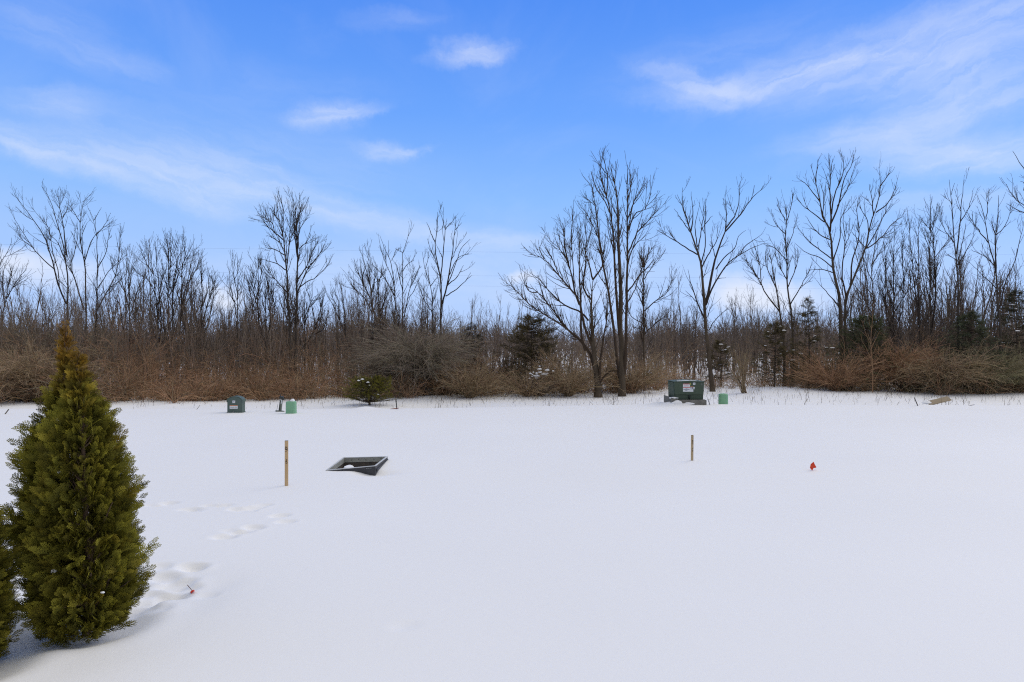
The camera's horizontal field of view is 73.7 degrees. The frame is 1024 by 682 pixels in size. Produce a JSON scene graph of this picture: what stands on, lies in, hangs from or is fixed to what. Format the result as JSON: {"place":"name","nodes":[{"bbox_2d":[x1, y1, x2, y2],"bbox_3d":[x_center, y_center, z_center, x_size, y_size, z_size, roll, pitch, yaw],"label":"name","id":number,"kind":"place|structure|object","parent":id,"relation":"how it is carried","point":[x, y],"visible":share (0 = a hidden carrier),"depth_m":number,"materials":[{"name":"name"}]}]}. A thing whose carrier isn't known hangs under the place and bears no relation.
{"place":"outdoors","nodes":[
{"label":"outdoors","id":0,"kind":"place"},
{"bbox_2d":[0,344,1023,681],"bbox_3d":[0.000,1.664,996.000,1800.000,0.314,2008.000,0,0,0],"label":"snow ground","id":1,"kind":"structure","parent":0,"point":[502,538],"depth_m":5.44,"materials":[{"name":"snow"}]},
{"bbox_2d":[0,504,25,657],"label":"thuja","id":2,"kind":"object","parent":1,"relation":"on","point":[9,607],"visible":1,"depth_m":3.51,"materials":[{"name":"green plant"}]},
{"bbox_2d":[0,230,35,338],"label":"bare tree","id":3,"kind":"object","parent":1,"relation":"on","point":[12,268],"visible":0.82,"depth_m":24.81,"materials":[{"name":"grey plant"}]},
{"bbox_2d":[0,261,48,335],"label":"background tree","id":4,"kind":"object","parent":1,"relation":"on","point":[17,289],"visible":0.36,"depth_m":29.86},
{"bbox_2d":[8,181,75,317],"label":"bare tree","id":5,"kind":"object","parent":1,"relation":"on","point":[53,267],"visible":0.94,"depth_m":27.20,"materials":[{"name":"grey plant"}]},
{"bbox_2d":[24,279,62,348],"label":"background tree","id":6,"kind":"object","parent":1,"relation":"on","point":[52,321],"visible":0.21,"depth_m":27.68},
{"bbox_2d":[0,329,114,401],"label":"sprawling shrub","id":7,"kind":"object","parent":1,"relation":"on","point":[4,368],"visible":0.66,"depth_m":19.09,"materials":[{"name":"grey plant"}]},
{"bbox_2d":[0,293,126,362],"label":"arching shrub","id":8,"kind":"object","parent":1,"relation":"on","point":[29,335],"visible":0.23,"depth_m":23.98,"materials":[{"name":"brown plant"}]},
{"bbox_2d":[0,321,161,647],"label":"thuja","id":9,"kind":"object","parent":1,"relation":"on","point":[82,575],"visible":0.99,"depth_m":3.67,"materials":[{"name":"green plant"}]},
{"bbox_2d":[55,190,120,328],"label":"bare tree","id":10,"kind":"object","parent":1,"relation":"on","point":[71,256],"visible":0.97,"depth_m":25.98,"materials":[{"name":"grey plant"}]},
{"bbox_2d":[86,206,116,353],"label":"bare tree","id":11,"kind":"object","parent":1,"relation":"on","point":[96,279],"visible":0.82,"depth_m":28.07,"materials":[{"name":"grey plant"}]},
{"bbox_2d":[92,225,127,378],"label":"bare tree","id":12,"kind":"object","parent":1,"relation":"on","point":[112,266],"visible":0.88,"depth_m":24.94,"materials":[{"name":"grey plant"}]},
{"bbox_2d":[93,277,137,371],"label":"background tree","id":13,"kind":"object","parent":1,"relation":"on","point":[105,301],"visible":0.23,"depth_m":32.68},
{"bbox_2d":[100,243,144,356],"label":"background tree","id":14,"kind":"object","parent":1,"relation":"on","point":[124,297],"visible":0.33,"depth_m":28.76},
{"bbox_2d":[108,244,150,360],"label":"bare tree","id":15,"kind":"object","parent":1,"relation":"on","point":[128,284],"visible":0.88,"depth_m":24.83,"materials":[{"name":"grey plant"}]},
{"bbox_2d":[110,279,161,363],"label":"background tree","id":16,"kind":"object","parent":1,"relation":"on","point":[141,322],"visible":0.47,"depth_m":25.58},
{"bbox_2d":[122,254,155,353],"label":"background tree","id":17,"kind":"object","parent":1,"relation":"on","point":[136,308],"visible":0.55,"depth_m":27.95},
{"bbox_2d":[131,231,169,367],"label":"bare tree","id":18,"kind":"object","parent":1,"relation":"on","point":[160,317],"visible":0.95,"depth_m":23.82,"materials":[{"name":"grey plant"}]},
{"bbox_2d":[139,239,165,372],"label":"background tree","id":19,"kind":"object","parent":1,"relation":"on","point":[148,308],"visible":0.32,"depth_m":29.57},
{"bbox_2d":[149,227,190,375],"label":"bare tree","id":20,"kind":"object","parent":1,"relation":"on","point":[174,282],"visible":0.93,"depth_m":24.19,"materials":[{"name":"grey plant"}]},
{"bbox_2d":[158,296,200,371],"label":"background tree","id":21,"kind":"object","parent":1,"relation":"on","point":[165,329],"visible":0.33,"depth_m":24.83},
{"bbox_2d":[166,230,204,373],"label":"bare tree","id":22,"kind":"object","parent":1,"relation":"on","point":[182,303],"visible":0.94,"depth_m":23.88,"materials":[{"name":"grey plant"}]},
{"bbox_2d":[170,252,203,369],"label":"background tree","id":23,"kind":"object","parent":1,"relation":"on","point":[186,300],"visible":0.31,"depth_m":29.02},
{"bbox_2d":[169,266,222,365],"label":"background tree","id":24,"kind":"object","parent":1,"relation":"on","point":[190,299],"visible":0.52,"depth_m":25.88,"materials":[{"name":"plant"}]},
{"bbox_2d":[186,249,225,363],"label":"bare tree","id":25,"kind":"object","parent":1,"relation":"on","point":[208,282],"visible":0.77,"depth_m":26.06,"materials":[{"name":"brown plant"}]},
{"bbox_2d":[215,297,251,372],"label":"background tree","id":26,"kind":"object","parent":1,"relation":"on","point":[225,350],"visible":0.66,"depth_m":24.47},
{"bbox_2d":[218,251,248,370],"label":"bare tree","id":27,"kind":"object","parent":1,"relation":"on","point":[237,290],"visible":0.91,"depth_m":27.23,"materials":[{"name":"brown plant"}]},
{"bbox_2d":[227,396,245,412],"bbox_3d":[-6.178,1.421,15.289,0.356,0.382,0.203,0,0,0],"label":"domed pedestal","id":28,"kind":"object","parent":1,"relation":"on","point":[235,404],"visible":0.96,"depth_m":15.21,"materials":[{"name":"metal"}]},
{"bbox_2d":[211,296,265,368],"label":"background tree","id":29,"kind":"object","parent":1,"relation":"on","point":[245,330],"visible":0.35,"depth_m":25.98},
{"bbox_2d":[238,252,282,372],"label":"bare tree","id":30,"kind":"object","parent":1,"relation":"on","point":[267,293],"visible":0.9,"depth_m":24.22,"materials":[{"name":"brown plant"}]},
{"bbox_2d":[249,295,288,378],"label":"background tree","id":31,"kind":"object","parent":1,"relation":"on","point":[267,333],"visible":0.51,"depth_m":24.42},
{"bbox_2d":[249,188,305,374],"bbox_3d":[-8.065,-1.721,23.513,1.775,6.968,2.852,0,0,-26],"label":"bare tree","id":32,"kind":"object","parent":1,"relation":"on","point":[286,255],"visible":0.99,"depth_m":23.06,"materials":[{"name":"grey plant"}]},
{"bbox_2d":[272,266,302,376],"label":"background tree","id":33,"kind":"object","parent":1,"relation":"on","point":[283,330],"visible":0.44,"depth_m":26.75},
{"bbox_2d":[284,281,330,377],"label":"background tree","id":34,"kind":"object","parent":1,"relation":"on","point":[300,341],"visible":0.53,"depth_m":26.89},
{"bbox_2d":[282,189,333,374],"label":"bare tree","id":35,"kind":"object","parent":1,"relation":"on","point":[296,238],"visible":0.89,"depth_m":23.55,"materials":[{"name":"grey plant"}]},
{"bbox_2d":[298,276,334,369],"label":"bare tree","id":36,"kind":"object","parent":1,"relation":"on","point":[308,311],"visible":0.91,"depth_m":25.97,"materials":[{"name":"brown plant"}]},
{"bbox_2d":[312,305,341,375],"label":"background tree","id":37,"kind":"object","parent":1,"relation":"on","point":[319,338],"visible":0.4,"depth_m":28.21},
{"bbox_2d":[324,278,354,375],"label":"bare tree","id":38,"kind":"object","parent":1,"relation":"on","point":[338,306],"visible":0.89,"depth_m":25.02,"materials":[{"name":"brown plant"}]},
{"bbox_2d":[326,456,387,475],"bbox_3d":[-1.940,1.739,8.575,0.641,0.494,0.799,0,0,0],"label":"catch basin","id":39,"kind":"object","parent":1,"relation":"on","point":[370,465],"visible":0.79,"depth_m":8.82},
{"bbox_2d":[332,241,388,371],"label":"bare tree","id":40,"kind":"object","parent":1,"relation":"on","point":[369,278],"visible":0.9,"depth_m":24.87,"materials":[{"name":"brown plant"}]},
{"bbox_2d":[347,261,377,367],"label":"background tree","id":41,"kind":"object","parent":1,"relation":"on","point":[357,299],"visible":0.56,"depth_m":28.92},
{"bbox_2d":[338,375,401,404],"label":"juniper","id":42,"kind":"object","parent":1,"relation":"on","point":[376,384],"visible":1,"depth_m":18.11,"materials":[{"name":"green plant"}]},
{"bbox_2d":[358,271,399,374],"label":"background tree","id":43,"kind":"object","parent":1,"relation":"on","point":[381,304],"visible":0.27,"depth_m":26.93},
{"bbox_2d":[369,256,392,351],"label":"bare tree","id":44,"kind":"object","parent":1,"relation":"on","point":[385,295],"visible":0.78,"depth_m":24.07,"materials":[{"name":"brown plant"}]},
{"bbox_2d":[326,323,447,386],"bbox_3d":[-3.996,0.525,22.239,4.053,2.680,3.845,0,0,0],"label":"arching shrub","id":45,"kind":"object","parent":1,"relation":"on","point":[368,368],"visible":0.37,"depth_m":21.76,"materials":[{"name":"brown plant"}]},
{"bbox_2d":[372,234,405,346],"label":"bare tree","id":46,"kind":"object","parent":1,"relation":"on","point":[394,295],"visible":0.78,"depth_m":25.05,"materials":[{"name":"brown plant"}]},
{"bbox_2d":[356,280,424,378],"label":"background tree","id":47,"kind":"object","parent":1,"relation":"on","point":[364,289],"visible":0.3,"depth_m":25.34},
{"bbox_2d":[392,223,422,385],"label":"bare tree","id":48,"kind":"object","parent":1,"relation":"on","point":[402,270],"visible":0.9,"depth_m":23.86,"materials":[{"name":"grey plant"}]},
{"bbox_2d":[337,310,491,396],"bbox_3d":[-2.886,0.350,21.417,4.946,2.871,4.464,0,0,-23],"label":"arching shrub","id":49,"kind":"object","parent":1,"relation":"on","point":[430,354],"visible":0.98,"depth_m":20.90,"materials":[{"name":"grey plant"}]},
{"bbox_2d":[415,241,438,383],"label":"bare tree","id":50,"kind":"object","parent":1,"relation":"on","point":[432,329],"visible":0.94,"depth_m":22.56,"materials":[{"name":"brown plant"}]},
{"bbox_2d":[413,289,442,383],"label":"background tree","id":51,"kind":"object","parent":1,"relation":"on","point":[423,317],"visible":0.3,"depth_m":24.70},
{"bbox_2d":[427,201,480,388],"bbox_3d":[-1.642,-1.480,22.613,1.973,6.496,1.650,0,0,-26],"label":"bare tree","id":52,"kind":"object","parent":1,"relation":"on","point":[440,287],"visible":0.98,"depth_m":22.78,"materials":[{"name":"grey plant"}]},
{"bbox_2d":[424,348,507,397],"bbox_3d":[-1.447,0.974,21.116,2.808,1.551,2.685,0,0,0],"label":"twiggy shrub","id":53,"kind":"object","parent":1,"relation":"on","point":[471,385],"visible":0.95,"depth_m":20.82,"materials":[{"name":"plant"}]},
{"bbox_2d":[457,321,486,368],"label":"juniper","id":54,"kind":"object","parent":1,"relation":"on","point":[470,330],"visible":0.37,"depth_m":23.93,"materials":[{"name":"green plant"}]},
{"bbox_2d":[448,342,543,383],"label":"twiggy shrub","id":55,"kind":"object","parent":1,"relation":"on","point":[499,365],"visible":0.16,"depth_m":23.82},
{"bbox_2d":[1,377,1020,407],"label":"dry stalks","id":56,"kind":"object","parent":1,"relation":"on","point":[636,396],"visible":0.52,"depth_m":20.08,"materials":[{"name":"plant"}]},
{"bbox_2d":[0,263,1023,404],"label":"brush thicket","id":57,"kind":"object","parent":1,"relation":"on","point":[137,379],"visible":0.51,"depth_m":22.88,"materials":[{"name":"plant"}]},
{"bbox_2d":[4,300,1021,372],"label":"wood","id":58,"kind":"object","parent":1,"relation":"on","point":[617,340],"visible":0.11,"depth_m":41.24,"materials":[{"name":"plant"}]},
{"bbox_2d":[480,361,572,399],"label":"twiggy shrub","id":59,"kind":"object","parent":1,"relation":"on","point":[521,388],"visible":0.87,"depth_m":21.02,"materials":[{"name":"plant"}]},
{"bbox_2d":[494,312,571,381],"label":"juniper","id":60,"kind":"object","parent":1,"relation":"on","point":[530,320],"visible":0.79,"depth_m":22.92,"materials":[{"name":"green plant"}]},
{"bbox_2d":[515,366,566,394],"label":"snowy shrub","id":61,"kind":"object","parent":1,"relation":"on","point":[536,373],"visible":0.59,"depth_m":21.27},
{"bbox_2d":[498,203,627,397],"bbox_3d":[1.424,-1.261,20.691,5.047,6.275,3.587,0,0,-27],"label":"bare tree","id":62,"kind":"object","parent":1,"relation":"on","point":[596,370],"visible":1,"depth_m":21.24,"materials":[{"name":"brown plant"}]},
{"bbox_2d":[514,344,619,396],"bbox_3d":[1.621,0.952,21.666,3.598,1.861,3.369,0,0,-24],"label":"twiggy shrub","id":63,"kind":"object","parent":1,"relation":"on","point":[579,378],"visible":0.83,"depth_m":21.52,"materials":[{"name":"plant"}]},
{"bbox_2d":[577,145,669,396],"bbox_3d":[3.485,-2.650,23.565,2.465,8.962,9.851,0,0,0],"label":"bare tree","id":64,"kind":"object","parent":1,"relation":"on","point":[621,362],"visible":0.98,"depth_m":21.18,"materials":[{"name":"brown plant"}]},
{"bbox_2d":[576,333,686,392],"bbox_3d":[4.090,0.905,23.229,4.096,2.311,4.124,0,0,0],"label":"twiggy shrub","id":65,"kind":"object","parent":1,"relation":"on","point":[653,375],"visible":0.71,"depth_m":22.87,"materials":[{"name":"plant"}]},
{"bbox_2d":[624,234,678,390],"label":"bare tree","id":66,"kind":"object","parent":1,"relation":"on","point":[643,322],"visible":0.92,"depth_m":23.88,"materials":[{"name":"brown plant"}]},
{"bbox_2d":[637,297,671,367],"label":"background tree","id":67,"kind":"object","parent":1,"relation":"on","point":[661,335],"visible":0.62,"depth_m":29.01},
{"bbox_2d":[664,379,706,404],"bbox_3d":[4.351,1.354,17.244,0.916,0.737,0.952,0,0,0],"label":"pad transformer","id":68,"kind":"object","parent":1,"relation":"on","point":[686,391],"visible":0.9,"depth_m":16.98,"materials":[{"name":"paint"}]},
{"bbox_2d":[674,382,703,394],"bbox_3d":[4.410,1.178,17.009,0.737,0.309,0.064,0,0,0],"label":"cabinet door","id":69,"kind":"structure","parent":68,"relation":"in","point":[678,386],"depth_m":16.98,"materials":[{"name":"paint"}]},
{"bbox_2d":[673,265,705,377],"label":"background tree","id":70,"kind":"object","parent":1,"relation":"on","point":[682,336],"visible":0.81,"depth_m":31.15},
{"bbox_2d":[681,283,703,379],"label":"background tree","id":71,"kind":"object","parent":1,"relation":"on","point":[694,336],"visible":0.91,"depth_m":28.76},
{"bbox_2d":[655,173,770,391],"bbox_3d":[7.387,-2.398,24.194,6.795,8.511,2.482,0,0,-42],"label":"bare tree","id":72,"kind":"object","parent":1,"relation":"on","point":[709,362],"visible":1,"depth_m":23.96,"materials":[{"name":"brown plant"}]},
{"bbox_2d":[701,339,743,385],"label":"juniper","id":73,"kind":"object","parent":1,"relation":"on","point":[724,350],"visible":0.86,"depth_m":25.97,"materials":[{"name":"green plant"}]},
{"bbox_2d":[721,343,760,392],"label":"bare shrub","id":74,"kind":"object","parent":1,"relation":"on","point":[742,383],"visible":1,"depth_m":22.72,"materials":[{"name":"plant"}]},
{"bbox_2d":[723,284,758,370],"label":"background tree","id":75,"kind":"object","parent":1,"relation":"on","point":[738,325],"visible":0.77,"depth_m":34.13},
{"bbox_2d":[743,285,765,369],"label":"background tree","id":76,"kind":"object","parent":1,"relation":"on","point":[757,347],"visible":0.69,"depth_m":35.93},
{"bbox_2d":[736,232,787,386],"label":"bare tree","id":77,"kind":"object","parent":1,"relation":"on","point":[773,303],"visible":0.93,"depth_m":26.09,"materials":[{"name":"brown plant"}]},
{"bbox_2d":[746,321,810,386],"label":"juniper","id":78,"kind":"object","parent":1,"relation":"on","point":[775,343],"visible":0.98,"depth_m":24.95,"materials":[{"name":"green plant"}]},
{"bbox_2d":[759,187,816,376],"bbox_3d":[10.434,-2.051,25.977,1.750,7.714,1.883,0,0,0],"label":"bare tree","id":79,"kind":"object","parent":1,"relation":"on","point":[786,259],"visible":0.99,"depth_m":26.35,"materials":[{"name":"brown plant"}]},
{"bbox_2d":[780,297,839,388],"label":"juniper","id":80,"kind":"object","parent":1,"relation":"on","point":[807,315],"visible":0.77,"depth_m":24.78,"materials":[{"name":"green plant"}]},
{"bbox_2d":[792,147,858,376],"bbox_3d":[11.415,-2.588,24.665,2.404,8.767,3.844,0,0,20],"label":"bare tree","id":81,"kind":"object","parent":1,"relation":"on","point":[838,302],"visible":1,"depth_m":25.57,"materials":[{"name":"brown plant"}]},
{"bbox_2d":[784,334,888,390],"bbox_3d":[11.293,0.792,23.871,3.663,2.146,3.701,0,0,0],"label":"twiggy shrub","id":82,"kind":"object","parent":1,"relation":"on","point":[824,376],"visible":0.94,"depth_m":23.51,"materials":[{"name":"plant"}]},
{"bbox_2d":[822,254,864,367],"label":"background tree","id":83,"kind":"object","parent":1,"relation":"on","point":[838,276],"visible":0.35,"depth_m":27.96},
{"bbox_2d":[845,245,886,374],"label":"background tree","id":84,"kind":"object","parent":1,"relation":"on","point":[860,303],"visible":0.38,"depth_m":28.93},
{"bbox_2d":[825,313,917,382],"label":"juniper","id":85,"kind":"object","parent":1,"relation":"on","point":[858,324],"visible":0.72,"depth_m":24.08,"materials":[{"name":"green plant"}]},
{"bbox_2d":[853,224,893,381],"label":"bare tree","id":86,"kind":"object","parent":1,"relation":"on","point":[871,266],"visible":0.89,"depth_m":24.13,"materials":[{"name":"brown plant"}]},
{"bbox_2d":[841,159,906,366],"bbox_3d":[14.420,-2.615,27.088,2.231,8.802,4.536,0,0,33],"label":"bare tree","id":87,"kind":"object","parent":1,"relation":"on","point":[853,278],"visible":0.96,"depth_m":25.90,"materials":[{"name":"brown plant"}]},
{"bbox_2d":[850,288,901,358],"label":"background tree","id":88,"kind":"object","parent":1,"relation":"on","point":[885,321],"visible":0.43,"depth_m":25.82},
{"bbox_2d":[851,237,900,344],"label":"background tree","id":89,"kind":"object","parent":1,"relation":"on","point":[865,272],"visible":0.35,"depth_m":30.26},
{"bbox_2d":[874,260,906,380],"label":"background tree","id":90,"kind":"object","parent":1,"relation":"on","point":[888,286],"visible":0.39,"depth_m":26.62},
{"bbox_2d":[873,214,921,354],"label":"bare tree","id":91,"kind":"object","parent":1,"relation":"on","point":[893,275],"visible":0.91,"depth_m":26.11,"materials":[{"name":"brown plant"}]},
{"bbox_2d":[840,326,960,391],"bbox_3d":[13.347,0.671,23.863,4.257,2.348,3.714,0,0,0],"label":"sprawling shrub","id":92,"kind":"object","parent":1,"relation":"on","point":[900,362],"visible":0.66,"depth_m":23.51,"materials":[{"name":"brown plant"}]},
{"bbox_2d":[879,281,932,353],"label":"background tree","id":93,"kind":"object","parent":1,"relation":"on","point":[910,324],"visible":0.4,"depth_m":26.06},
{"bbox_2d":[901,205,927,382],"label":"bare tree","id":94,"kind":"object","parent":1,"relation":"on","point":[918,302],"visible":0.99,"depth_m":24.98,"materials":[{"name":"brown plant"}]},
{"bbox_2d":[896,244,934,351],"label":"background tree","id":95,"kind":"object","parent":1,"relation":"on","point":[915,319],"visible":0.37,"depth_m":29.71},
{"bbox_2d":[901,236,950,352],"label":"background tree","id":96,"kind":"object","parent":1,"relation":"on","point":[920,296],"visible":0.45,"depth_m":29.06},
{"bbox_2d":[909,240,949,353],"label":"background tree","id":97,"kind":"object","parent":1,"relation":"on","point":[934,321],"visible":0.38,"depth_m":28.07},
{"bbox_2d":[915,195,959,353],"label":"bare tree","id":98,"kind":"object","parent":1,"relation":"on","point":[932,269],"visible":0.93,"depth_m":25.28,"materials":[{"name":"brown plant"}]},
{"bbox_2d":[921,287,964,358],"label":"background tree","id":99,"kind":"object","parent":1,"relation":"on","point":[940,322],"visible":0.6,"depth_m":25.68,"materials":[{"name":"plant"}]},
{"bbox_2d":[871,340,1018,393],"bbox_3d":[14.331,0.846,22.753,4.546,2.133,3.935,0,0,0],"label":"sprawling shrub","id":100,"kind":"object","parent":1,"relation":"on","point":[957,367],"visible":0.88,"depth_m":22.29,"materials":[{"name":"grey plant"}]},
{"bbox_2d":[929,167,979,358],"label":"bare tree","id":101,"kind":"object","parent":1,"relation":"on","point":[959,262],"visible":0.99,"depth_m":23.07,"materials":[{"name":"brown plant"}]},
{"bbox_2d":[936,240,977,349],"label":"background tree","id":102,"kind":"object","parent":1,"relation":"on","point":[949,292],"visible":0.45,"depth_m":28.02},
{"bbox_2d":[949,237,990,348],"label":"background tree","id":103,"kind":"object","parent":1,"relation":"on","point":[964,268],"visible":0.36,"depth_m":28.80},
{"bbox_2d":[920,336,1023,392],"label":"sprawling shrub","id":104,"kind":"object","parent":1,"relation":"on","point":[1014,365],"visible":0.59,"depth_m":22.37,"materials":[{"name":"brown plant"}]},
{"bbox_2d":[938,251,1017,350],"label":"background tree","id":105,"kind":"object","parent":1,"relation":"on","point":[984,305],"visible":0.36,"depth_m":27.55,"materials":[{"name":"plant"}]},
{"bbox_2d":[935,310,1021,390],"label":"juniper","id":106,"kind":"object","parent":1,"relation":"on","point":[969,331],"visible":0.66,"depth_m":23.12,"materials":[{"name":"green plant"}]},
{"bbox_2d":[948,276,1023,356],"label":"background tree","id":107,"kind":"object","parent":1,"relation":"on","point":[994,330],"visible":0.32,"depth_m":24.54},
{"bbox_2d":[960,186,1023,392],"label":"bare tree","id":108,"kind":"object","parent":1,"relation":"on","point":[995,264],"visible":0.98,"depth_m":22.97,"materials":[{"name":"brown plant"}]},
{"bbox_2d":[987,257,1020,358],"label":"background tree","id":109,"kind":"object","parent":1,"relation":"on","point":[1007,290],"visible":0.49,"depth_m":26.66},
{"bbox_2d":[988,289,1023,381],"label":"pine","id":110,"kind":"object","parent":1,"relation":"on","point":[1012,318],"visible":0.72,"depth_m":23.50,"materials":[{"name":"green plant"}]},
{"bbox_2d":[0,0,1023,341],"label":"sky","id":111,"kind":"structure","parent":0,"point":[190,116],"materials":[{"name":"blue"}]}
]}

